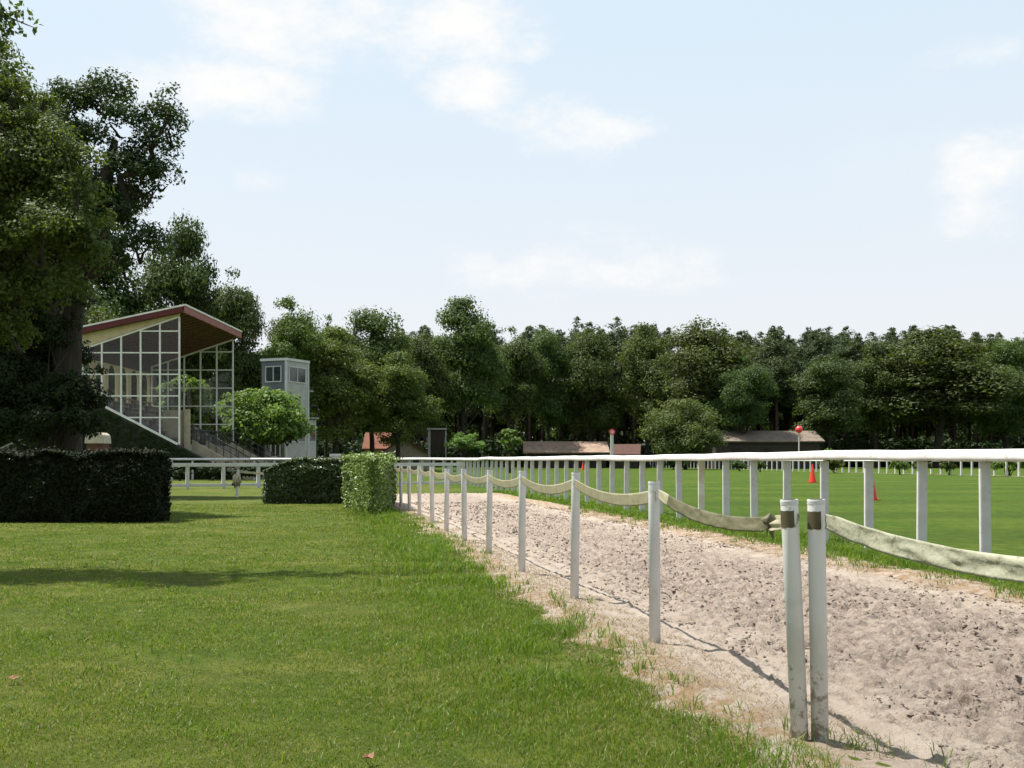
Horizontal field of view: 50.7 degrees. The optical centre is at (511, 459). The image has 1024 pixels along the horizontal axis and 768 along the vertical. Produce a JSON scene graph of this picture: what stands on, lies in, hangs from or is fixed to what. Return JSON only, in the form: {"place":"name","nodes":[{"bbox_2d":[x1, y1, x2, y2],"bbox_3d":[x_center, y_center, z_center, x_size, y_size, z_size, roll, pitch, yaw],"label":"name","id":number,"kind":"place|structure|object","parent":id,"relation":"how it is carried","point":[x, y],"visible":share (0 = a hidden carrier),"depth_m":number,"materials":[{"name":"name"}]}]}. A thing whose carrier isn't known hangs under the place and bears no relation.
{"place":"outdoors","nodes":[
{"label":"outdoors","id":0,"kind":"place"},
{"bbox_2d":[260,358,318,462],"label":"observation tower","id":1,"kind":"structure","parent":0,"point":[287,375],"depth_m":100.99,"materials":[{"name":"grey metal"}]},
{"bbox_2d":[265,366,281,381],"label":"window","id":2,"kind":"structure","parent":1,"relation":"in","point":[272,373],"depth_m":100.49,"materials":[{"name":"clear glass"}]},
{"bbox_2d":[288,366,305,383],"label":"window","id":3,"kind":"structure","parent":1,"relation":"in","point":[295,374],"depth_m":101.43,"materials":[{"name":"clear glass"}]},
{"bbox_2d":[362,432,392,453],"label":"tiled house","id":4,"kind":"structure","parent":0,"point":[379,447],"depth_m":150.80,"materials":[{"name":"red tile"}]},
{"bbox_2d":[378,439,427,469],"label":"tiled house","id":5,"kind":"structure","parent":0,"point":[411,450],"depth_m":140.09,"materials":[{"name":"beige concrete"}]},
{"bbox_2d":[0,467,1023,767],"bbox_3d":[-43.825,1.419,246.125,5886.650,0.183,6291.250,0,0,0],"label":"ground","id":6,"kind":"structure","parent":0,"point":[954,509],"depth_m":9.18,"materials":[{"name":"green plant"}]},
{"bbox_2d":[0,0,42,73],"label":"oak tree","id":7,"kind":"object","parent":6,"relation":"on","point":[11,23],"visible":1,"depth_m":13.13,"materials":[{"name":"green plant"}]},
{"bbox_2d":[0,286,112,461],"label":"holly bush","id":8,"kind":"object","parent":6,"relation":"on","point":[39,395],"visible":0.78,"depth_m":37.99,"materials":[{"name":"green plant"}]},
{"bbox_2d":[0,284,119,413],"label":"oak tree","id":9,"kind":"object","parent":6,"relation":"on","point":[89,319],"visible":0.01,"depth_m":90.24,"materials":[{"name":"green plant"}]},
{"bbox_2d":[0,23,122,353],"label":"oak tree","id":10,"kind":"object","parent":6,"relation":"on","point":[36,162],"visible":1,"depth_m":26.55,"materials":[{"name":"green plant"}]},
{"bbox_2d":[0,445,172,522],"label":"hedge","id":11,"kind":"object","parent":6,"relation":"on","point":[100,485],"visible":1,"depth_m":23.24,"materials":[{"name":"green plant"}]},
{"bbox_2d":[84,432,110,451],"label":"kiosk","id":12,"kind":"object","parent":6,"relation":"on","point":[102,441],"visible":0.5,"depth_m":65.50,"materials":[{"name":"white"}]},
{"bbox_2d":[3,66,193,461],"bbox_3d":[-18.487,-6.607,40.032,13.334,16.313,7.954,0,0,0],"label":"oak tree","id":13,"kind":"object","parent":6,"relation":"on","point":[130,163],"visible":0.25,"depth_m":39.76,"materials":[{"name":"green plant"}]},
{"bbox_2d":[84,234,167,399],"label":"oak tree","id":14,"kind":"object","parent":6,"relation":"on","point":[125,302],"visible":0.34,"depth_m":114.19,"materials":[{"name":"green plant"}]},
{"bbox_2d":[0,304,284,479],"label":"grandstand","id":15,"kind":"object","parent":6,"relation":"on","point":[140,344],"visible":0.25,"depth_m":77.29,"materials":[{"name":"glass"}]},
{"bbox_2d":[130,208,230,399],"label":"oak tree","id":16,"kind":"object","parent":6,"relation":"on","point":[174,281],"visible":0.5,"depth_m":116.31,"materials":[{"name":"green plant"}]},
{"bbox_2d":[169,467,197,480],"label":"bush","id":17,"kind":"object","parent":6,"relation":"on","point":[177,473],"visible":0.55,"depth_m":69.98,"materials":[{"name":"green plant"}]},
{"bbox_2d":[155,374,215,426],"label":"plane tree","id":18,"kind":"object","parent":6,"relation":"on","point":[194,398],"visible":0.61,"depth_m":91.65,"materials":[{"name":"green plant"}]},
{"bbox_2d":[196,462,230,480],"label":"bush","id":19,"kind":"object","parent":6,"relation":"on","point":[212,472],"visible":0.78,"depth_m":70.06,"materials":[{"name":"green plant"}]},
{"bbox_2d":[185,361,253,434],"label":"oak tree","id":20,"kind":"object","parent":6,"relation":"on","point":[212,419],"visible":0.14,"depth_m":128.95,"materials":[{"name":"green plant"}]},
{"bbox_2d":[194,266,266,441],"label":"oak tree","id":21,"kind":"object","parent":6,"relation":"on","point":[235,307],"visible":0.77,"depth_m":114.33,"materials":[{"name":"green plant"}]},
{"bbox_2d":[225,461,255,478],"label":"bush","id":22,"kind":"object","parent":6,"relation":"on","point":[234,471],"visible":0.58,"depth_m":70.06,"materials":[{"name":"green plant"}]},
{"bbox_2d":[212,386,316,457],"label":"plane tree","id":23,"kind":"object","parent":6,"relation":"on","point":[272,417],"visible":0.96,"depth_m":92.89,"materials":[{"name":"green plant"}]},
{"bbox_2d":[256,314,316,419],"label":"oak tree","id":24,"kind":"object","parent":6,"relation":"on","point":[270,335],"visible":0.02,"depth_m":132.33,"materials":[{"name":"green plant"}]},
{"bbox_2d":[247,295,331,434],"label":"oak tree","id":25,"kind":"object","parent":6,"relation":"on","point":[291,330],"visible":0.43,"depth_m":116.88,"materials":[{"name":"green plant"}]},
{"bbox_2d":[261,455,346,503],"bbox_3d":[-6.349,0.628,33.643,3.024,1.544,1.629,0,0,0],"label":"hedge","id":26,"kind":"object","parent":6,"relation":"on","point":[319,479],"visible":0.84,"depth_m":33.04,"materials":[{"name":"green plant"}]},
{"bbox_2d":[170,463,464,488],"bbox_3d":[-14.786,0.772,50.582,27.361,1.255,0.220,0,0,-26],"label":"paddock fence","id":27,"kind":"object","parent":6,"relation":"on","point":[188,485],"visible":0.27,"depth_m":51.39,"materials":[{"name":"white paint"}]},
{"bbox_2d":[311,314,345,456],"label":"oak tree","id":28,"kind":"object","parent":6,"relation":"on","point":[329,317],"visible":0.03,"depth_m":139.92,"materials":[{"name":"green plant"}]},
{"bbox_2d":[304,325,389,453],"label":"oak tree","id":29,"kind":"object","parent":6,"relation":"on","point":[338,355],"visible":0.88,"depth_m":120.23,"materials":[{"name":"green plant"}]},
{"bbox_2d":[340,451,402,514],"bbox_3d":[-4.034,0.570,30.284,1.790,1.670,8.646,0,0,-5],"label":"hedge","id":30,"kind":"object","parent":6,"relation":"on","point":[369,481],"visible":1,"depth_m":27.55,"materials":[{"name":"green plant"}]},
{"bbox_2d":[335,305,427,453],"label":"oak tree","id":31,"kind":"object","parent":6,"relation":"on","point":[375,345],"visible":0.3,"depth_m":133.32,"materials":[{"name":"green plant"}]},
{"bbox_2d":[358,351,445,468],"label":"oak tree","id":32,"kind":"object","parent":6,"relation":"on","point":[397,396],"visible":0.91,"depth_m":126.25,"materials":[{"name":"green plant"}]},
{"bbox_2d":[401,332,455,446],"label":"oak tree","id":33,"kind":"object","parent":6,"relation":"on","point":[422,351],"visible":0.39,"depth_m":158.47,"materials":[{"name":"green plant"}]},
{"bbox_2d":[427,428,446,470],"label":"notice board","id":34,"kind":"object","parent":6,"relation":"on","point":[436,439],"visible":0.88,"depth_m":134.75,"materials":[{"name":"black"}]},
{"bbox_2d":[439,341,483,436],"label":"pine tree","id":35,"kind":"object","parent":6,"relation":"on","point":[459,413],"visible":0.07,"depth_m":212.58,"materials":[{"name":"green plant"}]},
{"bbox_2d":[440,411,488,436],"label":"oak tree","id":36,"kind":"object","parent":6,"relation":"on","point":[476,419],"visible":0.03,"depth_m":239.94,"materials":[{"name":"green plant"}]},
{"bbox_2d":[443,431,486,468],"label":"tree","id":37,"kind":"object","parent":6,"relation":"on","point":[462,441],"visible":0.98,"depth_m":131.18,"materials":[{"name":"green plant"}]},
{"bbox_2d":[423,294,515,457],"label":"oak tree","id":38,"kind":"object","parent":6,"relation":"on","point":[466,349],"visible":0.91,"depth_m":163.31,"materials":[{"name":"green plant"}]},
{"bbox_2d":[453,324,506,443],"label":"pine tree","id":39,"kind":"object","parent":6,"relation":"on","point":[484,419],"visible":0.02,"depth_m":210.89,"materials":[{"name":"green plant"}]},
{"bbox_2d":[465,335,507,439],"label":"pine tree","id":40,"kind":"object","parent":6,"relation":"on","point":[492,426],"visible":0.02,"depth_m":225.09,"materials":[{"name":"green plant"}]},
{"bbox_2d":[478,414,525,435],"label":"oak tree","id":41,"kind":"object","parent":6,"relation":"on","point":[500,426],"visible":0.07,"depth_m":260.44,"materials":[{"name":"green plant"}]},
{"bbox_2d":[499,428,521,472],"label":"tree","id":42,"kind":"object","parent":6,"relation":"on","point":[510,433],"visible":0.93,"depth_m":111.89,"materials":[{"name":"green plant"}]},
{"bbox_2d":[482,326,549,467],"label":"oak tree","id":43,"kind":"object","parent":6,"relation":"on","point":[522,356],"visible":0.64,"depth_m":183.42,"materials":[{"name":"green plant"}]},
{"bbox_2d":[9,449,1023,552],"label":"running rail","id":44,"kind":"object","parent":6,"relation":"on","point":[985,458],"visible":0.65,"depth_m":18.99,"materials":[{"name":"white paint"}]},
{"bbox_2d":[503,326,552,440],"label":"pine tree","id":45,"kind":"object","parent":6,"relation":"on","point":[529,417],"visible":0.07,"depth_m":203.65,"materials":[{"name":"green plant"}]},
{"bbox_2d":[510,411,551,440],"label":"oak tree","id":46,"kind":"object","parent":6,"relation":"on","point":[522,417],"visible":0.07,"depth_m":242.54,"materials":[{"name":"green plant"}]},
{"bbox_2d":[514,326,582,440],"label":"oak tree","id":47,"kind":"object","parent":6,"relation":"on","point":[551,406],"visible":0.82,"depth_m":188.21,"materials":[{"name":"green plant"}]},
{"bbox_2d":[534,329,583,440],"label":"pine tree","id":48,"kind":"object","parent":6,"relation":"on","point":[563,341],"visible":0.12,"depth_m":201.23,"materials":[{"name":"green plant"}]},
{"bbox_2d":[566,316,586,436],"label":"pine tree","id":49,"kind":"object","parent":6,"relation":"on","point":[581,325],"visible":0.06,"depth_m":208.51,"materials":[{"name":"green plant"}]},
{"bbox_2d":[552,410,604,439],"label":"oak tree","id":50,"kind":"object","parent":6,"relation":"on","point":[564,431],"visible":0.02,"depth_m":252.03,"materials":[{"name":"green plant"}]},
{"bbox_2d":[155,376,1023,450],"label":"deep forest","id":51,"kind":"object","parent":6,"relation":"on","point":[473,429],"visible":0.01,"depth_m":267.60,"materials":[{"name":"green plant"}]},
{"bbox_2d":[567,321,619,440],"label":"pine tree","id":52,"kind":"object","parent":6,"relation":"on","point":[589,323],"visible":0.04,"depth_m":204.54,"materials":[{"name":"green plant"}]},
{"bbox_2d":[562,328,632,440],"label":"oak tree","id":53,"kind":"object","parent":6,"relation":"on","point":[601,395],"visible":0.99,"depth_m":187.68,"materials":[{"name":"green plant"}]},
{"bbox_2d":[602,316,639,442],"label":"pine tree","id":54,"kind":"object","parent":6,"relation":"on","point":[612,340],"visible":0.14,"depth_m":207.13,"materials":[{"name":"green plant"}]},
{"bbox_2d":[608,324,641,443],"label":"pine tree","id":55,"kind":"object","parent":6,"relation":"on","point":[631,333],"visible":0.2,"depth_m":203.33,"materials":[{"name":"green plant"}]},
{"bbox_2d":[614,444,641,468],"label":"tiled shed","id":56,"kind":"structure","parent":6,"relation":"on","point":[626,449],"depth_m":170.36,"materials":[{"name":"tile"}]},
{"bbox_2d":[611,412,651,441],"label":"oak tree","id":57,"kind":"object","parent":6,"relation":"on","point":[629,423],"visible":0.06,"depth_m":232.66,"materials":[{"name":"green plant"}]},
{"bbox_2d":[252,429,1023,466],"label":"undergrowth","id":58,"kind":"object","parent":6,"relation":"on","point":[493,448],"visible":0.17,"depth_m":196.52,"materials":[{"name":"green plant"}]},
{"bbox_2d":[615,321,681,467],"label":"oak tree","id":59,"kind":"object","parent":6,"relation":"on","point":[643,374],"visible":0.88,"depth_m":187.41,"materials":[{"name":"green plant"}]},
{"bbox_2d":[634,397,729,469],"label":"oak tree","id":60,"kind":"object","parent":6,"relation":"on","point":[673,432],"visible":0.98,"depth_m":149.94,"materials":[{"name":"green plant"}]},
{"bbox_2d":[649,315,765,430],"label":"oak tree","id":61,"kind":"object","parent":6,"relation":"on","point":[709,353],"visible":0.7,"depth_m":172.36,"materials":[{"name":"green plant"}]},
{"bbox_2d":[705,355,781,434],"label":"oak tree","id":62,"kind":"object","parent":6,"relation":"on","point":[740,383],"visible":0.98,"depth_m":166.76,"materials":[{"name":"green plant"}]},
{"bbox_2d":[732,330,758,430],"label":"pine tree","id":63,"kind":"object","parent":6,"relation":"on","point":[739,333],"visible":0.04,"depth_m":208.45,"materials":[{"name":"green plant"}]},
{"bbox_2d":[705,431,824,468],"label":"dark barn","id":64,"kind":"structure","parent":6,"relation":"on","point":[765,441],"depth_m":165.00,"materials":[{"name":"grey tile"}]},
{"bbox_2d":[749,331,799,430],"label":"pine tree","id":65,"kind":"object","parent":6,"relation":"on","point":[771,398],"visible":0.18,"depth_m":204.05,"materials":[{"name":"green plant"}]},
{"bbox_2d":[747,328,802,430],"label":"pine tree","id":66,"kind":"object","parent":6,"relation":"on","point":[784,368],"visible":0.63,"depth_m":201.75,"materials":[{"name":"green plant"}]},
{"bbox_2d":[763,334,810,430],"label":"pine tree","id":67,"kind":"object","parent":6,"relation":"on","point":[783,409],"visible":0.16,"depth_m":208.84,"materials":[{"name":"green plant"}]},
{"bbox_2d":[766,411,808,430],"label":"oak tree","id":68,"kind":"object","parent":6,"relation":"on","point":[797,419],"visible":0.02,"depth_m":235.89,"materials":[{"name":"green plant"}]},
{"bbox_2d":[778,332,837,424],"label":"pine tree","id":69,"kind":"object","parent":6,"relation":"on","point":[799,341],"visible":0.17,"depth_m":204.91,"materials":[{"name":"green plant"}]},
{"bbox_2d":[789,327,849,421],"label":"pine tree","id":70,"kind":"object","parent":6,"relation":"on","point":[817,349],"visible":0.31,"depth_m":200.68,"materials":[{"name":"green plant"}]},
{"bbox_2d":[783,351,868,449],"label":"oak tree","id":71,"kind":"object","parent":6,"relation":"on","point":[830,412],"visible":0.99,"depth_m":170.61,"materials":[{"name":"green plant"}]},
{"bbox_2d":[819,460,844,472],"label":"bush","id":72,"kind":"object","parent":6,"relation":"on","point":[833,464],"visible":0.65,"depth_m":108.49,"materials":[{"name":"green plant"}]},
{"bbox_2d":[645,460,1019,476],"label":"running rail","id":73,"kind":"object","parent":6,"relation":"on","point":[994,472],"visible":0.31,"depth_m":114.30,"materials":[{"name":"white paint"}]},
{"bbox_2d":[838,332,870,445],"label":"pine tree","id":74,"kind":"object","parent":6,"relation":"on","point":[856,348],"visible":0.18,"depth_m":204.50,"materials":[{"name":"green plant"}]},
{"bbox_2d":[835,337,878,446],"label":"pine tree","id":75,"kind":"object","parent":6,"relation":"on","point":[844,343],"visible":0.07,"depth_m":208.62,"materials":[{"name":"green plant"}]},
{"bbox_2d":[836,338,911,467],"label":"oak tree","id":76,"kind":"object","parent":6,"relation":"on","point":[867,372],"visible":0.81,"depth_m":183.04,"materials":[{"name":"green plant"}]},
{"bbox_2d":[843,332,910,445],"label":"pine tree","id":77,"kind":"object","parent":6,"relation":"on","point":[873,337],"visible":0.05,"depth_m":204.73,"materials":[{"name":"green plant"}]},
{"bbox_2d":[878,327,915,437],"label":"pine tree","id":78,"kind":"object","parent":6,"relation":"on","point":[889,337],"visible":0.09,"depth_m":212.80,"materials":[{"name":"green plant"}]},
{"bbox_2d":[888,461,909,474],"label":"bush","id":79,"kind":"object","parent":6,"relation":"on","point":[897,465],"visible":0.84,"depth_m":98.83,"materials":[{"name":"green plant"}]},
{"bbox_2d":[894,333,938,446],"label":"pine tree","id":80,"kind":"object","parent":6,"relation":"on","point":[913,424],"visible":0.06,"depth_m":211.58,"materials":[{"name":"green plant"}]},
{"bbox_2d":[906,413,966,437],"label":"oak tree","id":81,"kind":"object","parent":6,"relation":"on","point":[917,429],"visible":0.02,"depth_m":242.62,"materials":[{"name":"green plant"}]},
{"bbox_2d":[872,325,1023,467],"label":"oak tree","id":82,"kind":"object","parent":6,"relation":"on","point":[943,368],"visible":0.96,"depth_m":176.38,"materials":[{"name":"green plant"}]},
{"bbox_2d":[946,331,995,444],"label":"pine tree","id":83,"kind":"object","parent":6,"relation":"on","point":[975,334],"visible":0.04,"depth_m":202.78,"materials":[{"name":"green plant"}]},
{"bbox_2d":[959,336,1023,467],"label":"oak tree","id":84,"kind":"object","parent":6,"relation":"on","point":[1004,357],"visible":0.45,"depth_m":183.43,"materials":[{"name":"green plant"}]},
{"bbox_2d":[978,334,1015,440],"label":"pine tree","id":85,"kind":"object","parent":6,"relation":"on","point":[987,341],"visible":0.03,"depth_m":207.51,"materials":[{"name":"green plant"}]},
{"bbox_2d":[991,462,1023,476],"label":"bush","id":86,"kind":"object","parent":6,"relation":"on","point":[1011,466],"visible":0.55,"depth_m":88.59,"materials":[{"name":"green plant"}]},
{"bbox_2d":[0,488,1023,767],"bbox_3d":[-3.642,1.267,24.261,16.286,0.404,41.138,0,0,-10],"label":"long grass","id":87,"kind":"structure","parent":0,"point":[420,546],"depth_m":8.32,"materials":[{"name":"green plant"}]},
{"bbox_2d":[0,0,1023,441],"label":"sky","id":88,"kind":"structure","parent":0,"point":[754,166],"materials":[{"name":"blue"}]},
{"bbox_2d":[523,441,609,467],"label":"long barn","id":89,"kind":"structure","parent":0,"point":[559,448],"depth_m":180.18,"materials":[{"name":"tile"}]},
{"bbox_2d":[391,493,1023,767],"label":"sand track","id":90,"kind":"structure","parent":0,"point":[884,650],"depth_m":8.62,"materials":[{"name":"beige sand"}]},
{"bbox_2d":[430,467,433,522],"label":"tape post","id":91,"kind":"object","parent":90,"relation":"on","point":[431,497],"visible":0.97,"depth_m":22.89,"materials":[{"name":"white plastic"}]},
{"bbox_2d":[444,469,449,531],"bbox_3d":[-1.228,0.881,20.303,0.094,1.438,0.094,1,0,0],"label":"tape post","id":92,"kind":"object","parent":90,"relation":"on","point":[446,507],"visible":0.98,"depth_m":20.26,"materials":[{"name":"white plastic"}]},
{"bbox_2d":[461,469,466,540],"bbox_3d":[-0.791,0.875,17.888,0.094,1.450,0.094,-1,0,0],"label":"tape post","id":93,"kind":"object","parent":90,"relation":"on","point":[464,503],"visible":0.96,"depth_m":17.85,"materials":[{"name":"white plastic"}]},
{"bbox_2d":[486,470,492,552],"bbox_3d":[-0.324,0.871,15.432,0.089,1.459,0.089,1,0,0],"label":"tape post","id":94,"kind":"object","parent":90,"relation":"on","point":[489,517],"visible":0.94,"depth_m":15.40,"materials":[{"name":"white plastic"}]},
{"bbox_2d":[519,471,525,571],"bbox_3d":[0.121,0.864,12.963,0.088,1.471,0.088,0,0,0],"label":"tape post","id":95,"kind":"object","parent":90,"relation":"on","point":[522,525],"visible":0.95,"depth_m":12.93,"materials":[{"name":"white plastic"}]},
{"bbox_2d":[489,475,521,487],"bbox_3d":[-0.105,0.280,14.149,0.017,0.170,2.509,0,0,-10],"label":"barrier tape","id":96,"kind":"object","parent":95,"relation":"attached to","point":[512,483],"visible":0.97,"depth_m":14.06,"materials":[{"name":"beige fabric"}]},
{"bbox_2d":[570,472,579,598],"bbox_3d":[0.616,0.861,10.560,0.089,1.479,0.089,1,1,0],"label":"tape post","id":97,"kind":"object","parent":90,"relation":"on","point":[575,531],"visible":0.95,"depth_m":10.52,"materials":[{"name":"white plastic"}]},
{"bbox_2d":[522,477,571,493],"bbox_3d":[0.365,0.279,11.717,0.016,0.183,2.444,0,0,-12],"label":"barrier tape","id":98,"kind":"object","parent":97,"relation":"attached to","point":[564,487],"visible":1,"depth_m":11.57,"materials":[{"name":"beige fabric"}]},
{"bbox_2d":[648,481,660,642],"bbox_3d":[1.058,0.879,8.015,0.088,1.443,0.088,0,0,0],"label":"tape post","id":99,"kind":"object","parent":90,"relation":"on","point":[654,566],"visible":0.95,"depth_m":7.98,"materials":[{"name":"white plastic"}]},
{"bbox_2d":[574,479,655,505],"bbox_3d":[0.835,0.283,9.243,0.018,0.192,2.594,0,0,-10],"label":"barrier tape","id":100,"kind":"object","parent":99,"relation":"attached to","point":[636,499],"visible":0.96,"depth_m":9.07,"materials":[{"name":"beige fabric"}]},
{"bbox_2d":[397,508,1017,767],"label":"straw","id":101,"kind":"object","parent":90,"relation":"on","point":[652,649],"visible":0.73,"depth_m":7.83,"materials":[{"name":"beige plant"}]},
{"bbox_2d":[411,501,1023,767],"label":"clods","id":102,"kind":"object","parent":90,"relation":"on","point":[931,710],"visible":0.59,"depth_m":10.84,"materials":[{"name":"beige soil"}]},
{"bbox_2d":[780,499,808,741],"bbox_3d":[1.358,0.894,5.170,0.086,1.414,0.086,-3,0,0],"label":"tape post","id":103,"kind":"object","parent":90,"relation":"on","point":[789,512],"visible":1,"depth_m":5.13,"materials":[{"name":"white plastic"}]},
{"bbox_2d":[658,490,799,538],"bbox_3d":[1.202,0.311,6.545,0.094,0.184,2.851,0,0,-7],"label":"barrier tape","id":104,"kind":"object","parent":103,"relation":"attached to","point":[770,522],"visible":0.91,"depth_m":6.30,"materials":[{"name":"beige fabric"}]},
{"bbox_2d":[807,499,828,742],"bbox_3d":[1.467,0.893,5.170,0.086,1.414,0.086,-1,0,0],"label":"tape post","id":105,"kind":"object","parent":90,"relation":"on","point":[817,607],"visible":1,"depth_m":5.13,"materials":[{"name":"white plastic"}]},
{"bbox_2d":[825,514,1023,582],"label":"barrier tape","id":106,"kind":"object","parent":105,"relation":"attached to","point":[996,566],"visible":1,"depth_m":4.24,"materials":[{"name":"beige fabric"}]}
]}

